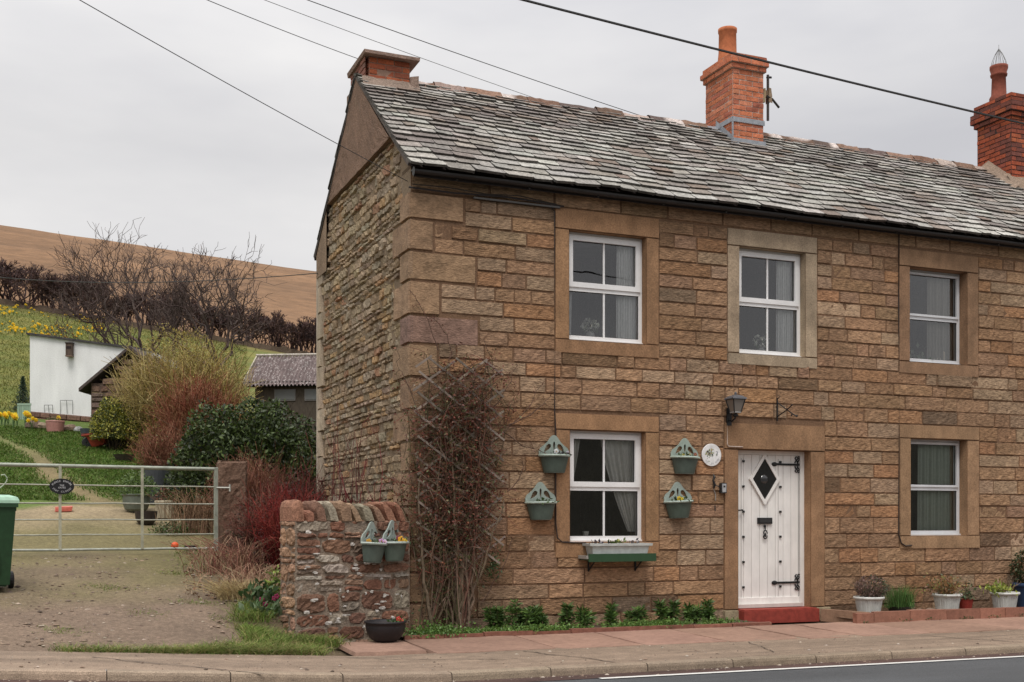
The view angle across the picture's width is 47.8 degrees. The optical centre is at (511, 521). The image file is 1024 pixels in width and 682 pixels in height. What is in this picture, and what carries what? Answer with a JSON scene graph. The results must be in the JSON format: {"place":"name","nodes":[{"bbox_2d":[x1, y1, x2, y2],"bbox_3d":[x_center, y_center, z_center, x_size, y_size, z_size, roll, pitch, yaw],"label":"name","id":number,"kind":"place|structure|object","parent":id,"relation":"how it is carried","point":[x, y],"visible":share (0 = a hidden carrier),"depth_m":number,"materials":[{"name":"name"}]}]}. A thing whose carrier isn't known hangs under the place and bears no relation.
{"place":"outdoors","nodes":[
{"label":"outdoors","id":0,"kind":"place"},
{"bbox_2d":[0,225,315,352],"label":"hill","id":1,"kind":"structure","parent":0,"point":[294,299],"depth_m":142.88,"materials":[{"name":"soil"}]},
{"bbox_2d":[0,304,402,655],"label":"ground","id":2,"kind":"structure","parent":0,"point":[178,627],"depth_m":14.13,"materials":[{"name":"soil"}]},
{"bbox_2d":[0,495,18,587],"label":"wheelie bin","id":3,"kind":"object","parent":2,"relation":"on","point":[8,504],"visible":1,"depth_m":12.47,"materials":[{"name":"plastic"}]},
{"bbox_2d":[0,424,145,500],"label":"lawn grass","id":4,"kind":"structure","parent":2,"relation":"on","point":[77,450],"depth_m":25.32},
{"bbox_2d":[26,332,176,421],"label":"white shed","id":5,"kind":"structure","parent":2,"relation":"on","point":[56,375],"depth_m":34.00,"materials":[{"name":"paint"}]},
{"bbox_2d":[0,463,230,551],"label":"field gate","id":6,"kind":"structure","parent":2,"relation":"on","point":[142,486],"depth_m":15.67,"materials":[{"name":"metal"}]},
{"bbox_2d":[49,478,73,493],"bbox_3d":[-5.950,-0.460,15.254,0.310,0.208,0.015,0,0,-27],"label":"gate sign","id":7,"kind":"object","parent":6,"relation":"attached to","point":[61,486],"visible":1,"depth_m":15.25,"materials":[{"name":"plastic"}]},
{"bbox_2d":[88,396,143,450],"bbox_3d":[-9.598,-2.377,27.998,1.280,1.343,1.096,0,0,-22],"label":"variegated shrub","id":8,"kind":"object","parent":2,"relation":"on","point":[102,415],"visible":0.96,"depth_m":27.78,"materials":[{"name":"green plant"}]},
{"bbox_2d":[0,554,235,646],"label":"driveway gravel","id":9,"kind":"structure","parent":2,"relation":"on","point":[54,624],"depth_m":12.14,"materials":[{"name":"gravel"}]},
{"bbox_2d":[79,345,164,428],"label":"wooden shed","id":10,"kind":"structure","parent":2,"relation":"on","point":[96,384],"depth_m":30.98,"materials":[{"name":"wood"}]},
{"bbox_2d":[0,304,247,415],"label":"field grass","id":11,"kind":"structure","parent":2,"relation":"on","point":[25,357],"depth_m":62.50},
{"bbox_2d":[40,217,211,358],"bbox_3d":[-12.255,-6.504,37.117,5.237,6.615,4.406,0,0,-8],"label":"bare tree","id":12,"kind":"object","parent":2,"relation":"on","point":[102,321],"visible":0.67,"depth_m":36.68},
{"bbox_2d":[93,347,165,441],"bbox_3d":[-9.471,-3.290,29.629,2.324,2.663,2.127,0,0,4],"label":"olive shrub","id":13,"kind":"object","parent":2,"relation":"on","point":[127,380],"visible":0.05,"depth_m":29.56,"materials":[{"name":"green plant"}]},
{"bbox_2d":[122,494,150,511],"bbox_3d":[-6.512,-0.313,20.000,0.500,0.310,0.500,0,0,-22],"label":"glazed pot","id":14,"kind":"object","parent":2,"relation":"on","point":[129,498],"visible":0.7,"depth_m":19.81,"materials":[{"name":"ceramic"}]},
{"bbox_2d":[112,469,161,496],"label":"fern plant","id":15,"kind":"object","parent":14,"relation":"in","point":[132,482],"visible":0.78,"depth_m":19.93,"materials":[{"name":"green plant"}]},
{"bbox_2d":[37,567,254,635],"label":"driveway weeds","id":16,"kind":"object","parent":2,"relation":"on","point":[174,573],"visible":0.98,"depth_m":12.37,"materials":[{"name":"green plant"}]},
{"bbox_2d":[0,299,308,353],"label":"hedge bank","id":17,"kind":"structure","parent":2,"relation":"on","point":[282,349],"depth_m":78.93,"materials":[{"name":"plant"}]},
{"bbox_2d":[0,257,50,302],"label":"hawthorn","id":18,"kind":"object","parent":17,"relation":"on","point":[12,271],"visible":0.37,"depth_m":80.54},
{"bbox_2d":[0,262,63,305],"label":"hawthorn","id":19,"kind":"object","parent":17,"relation":"on","point":[34,274],"visible":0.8,"depth_m":78.95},
{"bbox_2d":[31,270,76,308],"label":"hawthorn","id":20,"kind":"object","parent":17,"relation":"on","point":[42,286],"visible":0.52,"depth_m":79.57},
{"bbox_2d":[40,272,100,307],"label":"hawthorn","id":21,"kind":"object","parent":17,"relation":"on","point":[62,284],"visible":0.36,"depth_m":79.22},
{"bbox_2d":[54,267,113,316],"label":"hawthorn","id":22,"kind":"object","parent":17,"relation":"on","point":[88,286],"visible":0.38,"depth_m":78.79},
{"bbox_2d":[119,289,176,325],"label":"hawthorn","id":23,"kind":"object","parent":17,"relation":"on","point":[143,303],"visible":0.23,"depth_m":79.71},
{"bbox_2d":[193,298,233,335],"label":"hawthorn","id":24,"kind":"object","parent":17,"relation":"on","point":[215,321],"visible":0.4,"depth_m":79.34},
{"bbox_2d":[212,304,271,340],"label":"hawthorn","id":25,"kind":"object","parent":17,"relation":"on","point":[225,328],"visible":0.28,"depth_m":79.67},
{"bbox_2d":[233,306,282,344],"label":"hawthorn","id":26,"kind":"object","parent":17,"relation":"on","point":[253,323],"visible":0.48,"depth_m":79.57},
{"bbox_2d":[251,309,301,346],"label":"hawthorn","id":27,"kind":"object","parent":17,"relation":"on","point":[281,322],"visible":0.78,"depth_m":79.47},
{"bbox_2d":[266,316,315,351],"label":"hawthorn","id":28,"kind":"object","parent":17,"relation":"on","point":[295,340],"visible":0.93,"depth_m":79.33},
{"bbox_2d":[286,317,315,352],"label":"hawthorn","id":29,"kind":"object","parent":17,"relation":"on","point":[313,332],"visible":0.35,"depth_m":79.66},
{"bbox_2d":[122,413,188,492],"bbox_3d":[-6.782,-1.323,22.299,1.436,1.613,1.402,0,0,-1],"label":"dogwood","id":30,"kind":"object","parent":2,"relation":"on","point":[162,451],"visible":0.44,"depth_m":22.08,"materials":[{"name":"red plant"}]},
{"bbox_2d":[144,470,170,502],"bbox_3d":[-6.466,-0.626,21.000,0.520,0.620,0.520,0,0,-22],"label":"black pot","id":31,"kind":"object","parent":2,"relation":"on","point":[158,476],"visible":0.33,"depth_m":20.78,"materials":[{"name":"plastic"}]},
{"bbox_2d":[148,521,197,535],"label":"green clump","id":32,"kind":"object","parent":2,"relation":"on","point":[162,530],"visible":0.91,"depth_m":18.12,"materials":[{"name":"green plant"}]},
{"bbox_2d":[145,487,213,533],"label":"tall dead stalks","id":33,"kind":"object","parent":2,"relation":"on","point":[201,527],"visible":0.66,"depth_m":18.28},
{"bbox_2d":[101,322,269,450],"bbox_3d":[-8.050,-3.270,28.568,4.021,3.303,4.096,0,0,-22],"label":"willow","id":34,"kind":"object","parent":2,"relation":"on","point":[140,394],"visible":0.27,"depth_m":27.95,"materials":[{"name":"yellow plant"}]},
{"bbox_2d":[40,634,338,655],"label":"verge grass","id":35,"kind":"structure","parent":2,"relation":"on","point":[257,648],"depth_m":10.73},
{"bbox_2d":[141,355,253,466],"bbox_3d":[-6.633,-2.204,24.538,2.525,2.636,2.449,0,0,17],"label":"dogwood","id":36,"kind":"object","parent":2,"relation":"on","point":[182,406],"visible":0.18,"depth_m":24.12,"materials":[{"name":"brown plant"}]},
{"bbox_2d":[113,235,287,370],"bbox_3d":[-9.654,-5.980,35.873,5.423,6.341,4.144,0,0,16],"label":"bare tree","id":37,"kind":"object","parent":2,"relation":"on","point":[231,295],"visible":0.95,"depth_m":35.77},
{"bbox_2d":[183,543,243,599],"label":"leaf litter","id":38,"kind":"object","parent":2,"relation":"on","point":[189,573],"visible":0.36,"depth_m":14.37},
{"bbox_2d":[161,534,279,575],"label":"dead stalks","id":39,"kind":"object","parent":2,"relation":"on","point":[217,561],"visible":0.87,"depth_m":14.79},
{"bbox_2d":[176,578,264,600],"bbox_3d":[-3.269,0.789,13.295,1.242,0.250,0.935,0,0,-22],"label":"straw tuft","id":40,"kind":"object","parent":2,"relation":"on","point":[229,590],"visible":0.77,"depth_m":13.25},
{"bbox_2d":[154,398,289,515],"bbox_3d":[-5.048,-1.087,20.223,2.119,2.162,1.970,0,0,-43],"label":"laurel","id":41,"kind":"object","parent":2,"relation":"on","point":[194,454],"visible":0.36,"depth_m":19.84,"materials":[{"name":"green plant"}]},
{"bbox_2d":[216,460,247,552],"bbox_3d":[-4.026,-0.167,16.590,0.431,1.426,0.412,0,0,-22],"label":"gatepost","id":42,"kind":"object","parent":2,"relation":"on","point":[234,474],"visible":0.52,"depth_m":16.40,"materials":[{"name":"stone"}]},
{"bbox_2d":[190,562,280,592],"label":"dead stalks","id":43,"kind":"object","parent":2,"relation":"on","point":[253,576],"visible":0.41,"depth_m":13.91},
{"bbox_2d":[195,439,303,530],"bbox_3d":[-4.127,-0.462,18.224,1.777,1.651,1.860,0,0,22],"label":"spiraea","id":44,"kind":"object","parent":2,"relation":"on","point":[260,477],"visible":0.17,"depth_m":18.12,"materials":[{"name":"brown plant"}]},
{"bbox_2d":[214,598,298,645],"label":"border grass","id":45,"kind":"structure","parent":2,"relation":"on","point":[251,631],"depth_m":11.99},
{"bbox_2d":[234,593,281,616],"bbox_3d":[-2.664,0.929,12.539,0.634,0.326,0.608,0,0,5],"label":"primrose","id":46,"kind":"object","parent":2,"relation":"on","point":[253,604],"visible":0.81,"depth_m":12.45,"materials":[{"name":"green plant"}]},
{"bbox_2d":[238,577,280,606],"bbox_3d":[-2.810,0.831,13.001,0.536,0.411,0.522,0,0,-22],"label":"hellebore","id":47,"kind":"object","parent":2,"relation":"on","point":[258,590],"visible":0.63,"depth_m":12.94,"materials":[{"name":"green plant"}]},
{"bbox_2d":[205,396,315,512],"bbox_3d":[-4.314,-1.165,20.761,2.393,2.344,2.409,0,0,-22],"label":"laurel","id":48,"kind":"object","parent":2,"relation":"on","point":[283,437],"visible":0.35,"depth_m":20.28,"materials":[{"name":"green plant"}]},
{"bbox_2d":[217,479,310,563],"bbox_3d":[-3.364,-0.024,15.719,1.350,1.226,1.338,0,0,-22],"label":"dark red shrub","id":49,"kind":"object","parent":2,"relation":"on","point":[250,535],"visible":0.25,"depth_m":15.54,"materials":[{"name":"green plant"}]},
{"bbox_2d":[242,353,315,446],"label":"garden shed","id":50,"kind":"structure","parent":2,"relation":"on","point":[291,377],"depth_m":29.96,"materials":[{"name":"grey wood"}]},
{"bbox_2d":[234,476,327,576],"bbox_3d":[-2.891,0.075,15.050,1.264,1.305,1.270,0,0,30],"label":"crimson dogwood","id":51,"kind":"object","parent":2,"relation":"on","point":[269,531],"visible":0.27,"depth_m":14.86,"materials":[{"name":"red plant"}]},
{"bbox_2d":[248,447,330,511],"bbox_3d":[-3.020,-0.115,16.888,1.726,2.041,1.823,0,0,-22],"label":"dark red shrub","id":52,"kind":"object","parent":2,"relation":"on","point":[309,487],"visible":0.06,"depth_m":16.76,"materials":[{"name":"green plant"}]},
{"bbox_2d":[271,629,350,647],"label":"wall foot grass","id":53,"kind":"structure","parent":2,"relation":"on","point":[328,641],"depth_m":11.85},
{"bbox_2d":[284,402,384,503],"bbox_3d":[-2.296,-0.167,14.985,0.782,2.515,4.314,0,0,-28],"label":"red stemmed shrub","id":54,"kind":"object","parent":2,"relation":"on","point":[343,482],"visible":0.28,"depth_m":14.55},
{"bbox_2d":[279,499,409,646],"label":"garden wall","id":55,"kind":"structure","parent":2,"relation":"on","point":[331,581],"depth_m":12.41,"materials":[{"name":"stone"}]},
{"bbox_2d":[361,522,387,562],"bbox_3d":[-1.463,0.229,12.574,0.189,0.452,0.412,0,-4,25],"label":"wall planter","id":56,"kind":"object","parent":55,"relation":"attached to","point":[372,552],"visible":0.94,"depth_m":12.48,"materials":[{"name":"plastic"}]},
{"bbox_2d":[382,520,408,560],"bbox_3d":[-1.248,0.214,12.734,0.189,0.452,0.412,0,0,25],"label":"wall planter","id":57,"kind":"object","parent":55,"relation":"attached to","point":[394,550],"visible":0.88,"depth_m":12.65,"materials":[{"name":"plastic"}]},
{"bbox_2d":[401,619,751,636],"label":"bed soil","id":58,"kind":"structure","parent":2,"relation":"on","point":[598,626],"depth_m":13.93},
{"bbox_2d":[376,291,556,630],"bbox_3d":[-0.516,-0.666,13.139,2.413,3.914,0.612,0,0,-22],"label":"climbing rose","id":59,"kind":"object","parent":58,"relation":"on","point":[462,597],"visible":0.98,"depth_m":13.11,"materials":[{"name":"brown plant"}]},
{"bbox_2d":[498,598,537,629],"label":"bedding plant","id":60,"kind":"object","parent":58,"relation":"on","point":[512,610],"visible":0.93,"depth_m":13.31,"materials":[{"name":"green plant"}]},
{"bbox_2d":[557,601,576,625],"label":"bedding plant","id":61,"kind":"object","parent":58,"relation":"on","point":[566,612],"visible":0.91,"depth_m":13.68,"materials":[{"name":"green plant"}]},
{"bbox_2d":[403,615,747,638],"bbox_3d":[0.833,1.164,13.403,4.519,0.261,0.708,0,0,-22],"label":"creeping ground cover","id":62,"kind":"object","parent":58,"relation":"on","point":[435,630],"visible":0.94,"depth_m":13.16,"materials":[{"name":"green plant"}]},
{"bbox_2d":[573,603,597,625],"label":"bedding plant","id":63,"kind":"object","parent":58,"relation":"on","point":[583,617],"visible":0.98,"depth_m":13.66,"materials":[{"name":"green plant"}]},
{"bbox_2d":[622,604,649,621],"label":"bedding plant","id":64,"kind":"object","parent":58,"relation":"on","point":[633,615],"visible":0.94,"depth_m":14.03,"materials":[{"name":"green plant"}]},
{"bbox_2d":[313,26,1023,630],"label":"stone cottage","id":65,"kind":"structure","parent":2,"relation":"on","point":[721,212],"depth_m":15.05,"materials":[{"name":"stone"}]},
{"bbox_2d":[0,273,317,282],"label":"garden wire","id":66,"kind":"object","parent":65,"relation":"attached to","point":[163,282],"visible":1,"depth_m":19.99,"materials":[{"name":"black metal"}]},
{"bbox_2d":[80,0,407,181],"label":"overhead wire","id":67,"kind":"object","parent":65,"relation":"attached to","point":[236,88],"visible":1,"depth_m":11.12,"materials":[{"name":"black metal"}]},
{"bbox_2d":[413,355,504,565],"bbox_3d":[-0.593,-0.683,13.176,1.136,2.404,0.035,0,0,-22],"label":"trellis","id":68,"kind":"object","parent":65,"relation":"attached to","point":[452,427],"visible":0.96,"depth_m":13.16,"materials":[{"name":"brown wood"}]},
{"bbox_2d":[308,0,637,114],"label":"overhead wire","id":69,"kind":"object","parent":65,"relation":"attached to","point":[463,55],"visible":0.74,"depth_m":26.26,"materials":[{"name":"black metal"}]},
{"bbox_2d":[409,184,563,208],"bbox_3d":[-0.275,-3.788,13.447,1.937,0.097,0.042,0,0,-22],"label":"eaves cable","id":70,"kind":"object","parent":65,"relation":"attached to","point":[550,204],"visible":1,"depth_m":13.49,"materials":[{"name":"black metal"}]},
{"bbox_2d":[525,482,556,519],"bbox_3d":[0.371,-0.241,13.631,0.412,0.452,0.189,-1,0,-22],"label":"wall planter","id":71,"kind":"object","parent":65,"relation":"attached to","point":[538,510],"visible":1,"depth_m":13.62,"materials":[{"name":"plastic"}]},
{"bbox_2d":[538,435,570,472],"bbox_3d":[0.533,-0.801,13.698,0.412,0.452,0.189,0,0,-22],"label":"wall planter","id":72,"kind":"object","parent":65,"relation":"attached to","point":[551,462],"visible":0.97,"depth_m":13.68,"materials":[{"name":"plastic"}]},
{"bbox_2d":[555,208,658,357],"bbox_3d":[1.096,-2.890,14.261,1.420,1.740,0.427,0,0,-22],"label":"window","id":73,"kind":"structure","parent":65,"relation":"in","point":[645,289],"depth_m":14.15,"materials":[{"name":"white plastic"}]},
{"bbox_2d":[555,413,658,557],"bbox_3d":[1.096,-0.430,14.261,1.420,1.740,0.428,0,0,-22],"label":"window frame","id":74,"kind":"structure","parent":65,"relation":"in","point":[565,483],"depth_m":14.19,"materials":[{"name":"white plastic"}]},
{"bbox_2d":[578,553,655,571],"bbox_3d":[1.282,0.500,13.982,0.950,0.220,0.254,0,0,-22],"label":"window shelf","id":75,"kind":"object","parent":65,"relation":"attached to","point":[634,557],"depth_m":13.87,"materials":[{"name":"paint"}]},
{"bbox_2d":[582,543,652,555],"bbox_3d":[1.277,0.354,13.994,0.850,0.175,0.236,0,0,-22],"label":"planting trough","id":76,"kind":"object","parent":75,"relation":"on","point":[611,548],"visible":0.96,"depth_m":13.89,"materials":[{"name":"plastic"}]},
{"bbox_2d":[601,440,634,531],"bbox_3d":[1.341,-0.485,14.388,0.550,1.230,0.048,0,0,-22],"label":"curtain","id":77,"kind":"object","parent":65,"relation":"hanging from","point":[619,460],"visible":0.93,"depth_m":14.41,"materials":[{"name":"fabric"}]},
{"bbox_2d":[616,246,635,338],"bbox_3d":[1.451,-2.865,14.423,0.320,1.290,0.048,0,0,-22],"label":"curtain","id":78,"kind":"object","parent":65,"relation":"hanging from","point":[625,317],"visible":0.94,"depth_m":14.40,"materials":[{"name":"fabric"}]},
{"bbox_2d":[664,482,693,517],"bbox_3d":[2.106,-0.266,14.350,0.412,0.452,0.189,-3,1,-22],"label":"wall planter","id":79,"kind":"object","parent":65,"relation":"attached to","point":[678,509],"visible":0.91,"depth_m":14.34,"materials":[{"name":"plastic"}]},
{"bbox_2d":[670,438,699,474],"bbox_3d":[2.194,-0.816,14.386,0.412,0.452,0.189,2,-1,-22],"label":"wall planter","id":80,"kind":"object","parent":65,"relation":"attached to","point":[685,464],"visible":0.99,"depth_m":14.37,"materials":[{"name":"plastic"}]},
{"bbox_2d":[701,444,720,465],"bbox_3d":[2.525,-0.838,14.621,0.286,0.286,0.021,0,0,-22],"label":"house plaque","id":81,"kind":"object","parent":65,"relation":"attached to","point":[711,454],"visible":1,"depth_m":14.61,"materials":[{"name":"ceramic"}]},
{"bbox_2d":[724,391,746,425],"bbox_3d":[2.815,-1.430,14.618,0.210,0.420,0.265,0,0,-22],"label":"wall lantern","id":82,"kind":"object","parent":65,"relation":"attached to","point":[735,402],"depth_m":14.55,"materials":[{"name":"black metal"}]},
{"bbox_2d":[738,450,803,607],"bbox_3d":[3.339,0.130,15.195,1.120,2.100,0.220,0,0,-22],"label":"door","id":83,"kind":"structure","parent":65,"relation":"in","point":[770,483],"depth_m":15.17,"materials":[{"name":"paint"}]},
{"bbox_2d":[727,228,816,368],"bbox_3d":[3.317,-2.880,15.183,1.390,1.740,0.424,0,0,-22],"label":"window","id":84,"kind":"structure","parent":65,"relation":"in","point":[804,303],"depth_m":15.11,"materials":[{"name":"white plastic"}]},
{"bbox_2d":[776,261,793,351],"bbox_3d":[3.650,-2.860,15.334,0.320,1.340,0.048,0,0,-22],"label":"curtain","id":85,"kind":"object","parent":65,"relation":"hanging from","point":[784,318],"visible":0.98,"depth_m":15.32,"materials":[{"name":"fabric"}]},
{"bbox_2d":[917,445,952,529],"bbox_3d":[6.035,-0.470,16.381,0.690,1.340,0.048,0,0,-22],"label":"curtain","id":86,"kind":"object","parent":65,"relation":"hanging from","point":[935,508],"visible":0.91,"depth_m":16.37,"materials":[{"name":"fabric"}]},
{"bbox_2d":[899,248,978,376],"bbox_3d":[5.859,-2.885,16.258,1.410,1.710,0.464,0,0,-22],"label":"window","id":87,"kind":"structure","parent":65,"relation":"in","point":[964,320],"depth_m":16.19,"materials":[{"name":"white plastic"}]},
{"bbox_2d":[899,424,979,548],"bbox_3d":[5.875,-0.475,16.260,1.420,1.710,0.471,0,0,-22],"label":"window","id":88,"kind":"structure","parent":65,"relation":"in","point":[965,487],"depth_m":16.20,"materials":[{"name":"white plastic"}]},
{"bbox_2d":[927,277,952,360],"bbox_3d":[6.114,-2.850,16.414,0.520,1.300,0.048,0,0,-22],"label":"curtain","id":89,"kind":"object","parent":65,"relation":"hanging from","point":[939,303],"visible":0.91,"depth_m":16.39,"materials":[{"name":"fabric"}]},
{"bbox_2d":[0,629,1023,672],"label":"pavement","id":90,"kind":"structure","parent":0,"point":[446,661],"depth_m":11.01,"materials":[{"name":"concrete"}]},
{"bbox_2d":[0,630,1022,681],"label":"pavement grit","id":91,"kind":"object","parent":90,"relation":"on","point":[503,663],"visible":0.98,"depth_m":10.57,"materials":[{"name":"gravel"}]},
{"bbox_2d":[0,0,1023,270],"label":"sky","id":92,"kind":"structure","parent":0,"point":[102,124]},
{"bbox_2d":[334,617,1023,655],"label":"flagstone path","id":93,"kind":"structure","parent":0,"point":[784,631],"depth_m":12.93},
{"bbox_2d":[364,619,406,642],"bbox_3d":[-1.343,1.169,12.248,0.450,0.225,0.450,0,0,-22],"label":"cauldron planter","id":94,"kind":"object","parent":93,"relation":"on","point":[381,630],"visible":0.95,"depth_m":12.09,"materials":[{"name":"black metal"}]},
{"bbox_2d":[403,622,771,639],"bbox_3d":[1.012,1.272,13.344,4.718,0.089,0.073,0,0,-22],"label":"bed edging","id":95,"kind":"object","parent":93,"relation":"on","point":[571,630],"visible":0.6,"depth_m":13.26,"materials":[{"name":"brick"}]},
{"bbox_2d":[820,607,1023,623],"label":"planter edging","id":96,"kind":"object","parent":93,"relation":"on","point":[829,615],"visible":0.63,"depth_m":14.94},
{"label":"planter soil","id":97,"kind":"structure","parent":96,"relation":"in","visible":0},
{"bbox_2d":[853,595,884,612],"bbox_3d":[4.651,1.105,15.045,0.403,0.250,0.403,0,0,-22],"label":"plant pot","id":98,"kind":"object","parent":97,"relation":"on","point":[867,604],"visible":0.83,"depth_m":14.91,"materials":[{"name":"plastic"}]},
{"bbox_2d":[850,574,893,596],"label":"heather","id":99,"kind":"object","parent":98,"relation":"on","point":[863,592],"visible":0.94,"depth_m":15.01,"materials":[{"name":"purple plant"}]},
{"bbox_2d":[881,583,922,608],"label":"green rushes","id":100,"kind":"object","parent":97,"relation":"on","point":[899,599],"visible":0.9,"depth_m":15.43,"materials":[{"name":"green plant"}]},
{"bbox_2d":[931,593,962,608],"bbox_3d":[5.882,1.105,15.609,0.403,0.250,0.403,0,0,-22],"label":"plant pot","id":101,"kind":"object","parent":97,"relation":"on","point":[945,601],"visible":0.8,"depth_m":15.47,"materials":[{"name":"plastic"}]},
{"bbox_2d":[921,570,975,598],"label":"spiky plant","id":102,"kind":"object","parent":101,"relation":"in","point":[944,588],"visible":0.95,"depth_m":15.54,"materials":[{"name":"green plant"}]},
{"bbox_2d":[989,591,1019,607],"bbox_3d":[6.830,1.105,16.002,0.403,0.250,0.403,0,0,-22],"label":"plant pot","id":103,"kind":"object","parent":97,"relation":"on","point":[1007,599],"visible":0.76,"depth_m":15.87,"materials":[{"name":"plastic"}]},
{"bbox_2d":[979,578,1017,597],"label":"lime plant","id":104,"kind":"object","parent":103,"relation":"in","point":[1004,588],"visible":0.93,"depth_m":15.93,"materials":[{"name":"green plant"}]},
{"bbox_2d":[1011,582,1023,606],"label":"plant pot","id":105,"kind":"object","parent":97,"relation":"on","point":[1019,587],"visible":0.79,"depth_m":16.24,"materials":[{"name":"plastic"}]},
{"bbox_2d":[1008,550,1023,582],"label":"dark shrub","id":106,"kind":"object","parent":105,"relation":"in","point":[1017,567],"visible":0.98,"depth_m":16.31,"materials":[{"name":"green plant"}]},
{"bbox_2d":[520,0,1023,124],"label":"overhead cable","id":107,"kind":"object","parent":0,"point":[733,53],"visible":1,"depth_m":10.29,"materials":[{"name":"black metal"}]},
{"bbox_2d":[533,657,1023,681],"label":"road","id":108,"kind":"structure","parent":0,"point":[1009,669],"depth_m":10.64,"materials":[{"name":"asphalt"}]},
{"bbox_2d":[0,644,1023,681],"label":"kerb","id":109,"kind":"structure","parent":108,"relation":"on","point":[200,675],"depth_m":10.25,"materials":[{"name":"concrete"}]},
{"bbox_2d":[0,652,1023,681],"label":"road gutter","id":110,"kind":"object","parent":108,"relation":"on","point":[550,678],"visible":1,"depth_m":10.89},
{"bbox_2d":[601,656,1023,678],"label":"road edge line","id":111,"kind":"object","parent":108,"relation":"on","point":[805,667],"visible":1,"depth_m":11.09,"materials":[{"name":"paint"}]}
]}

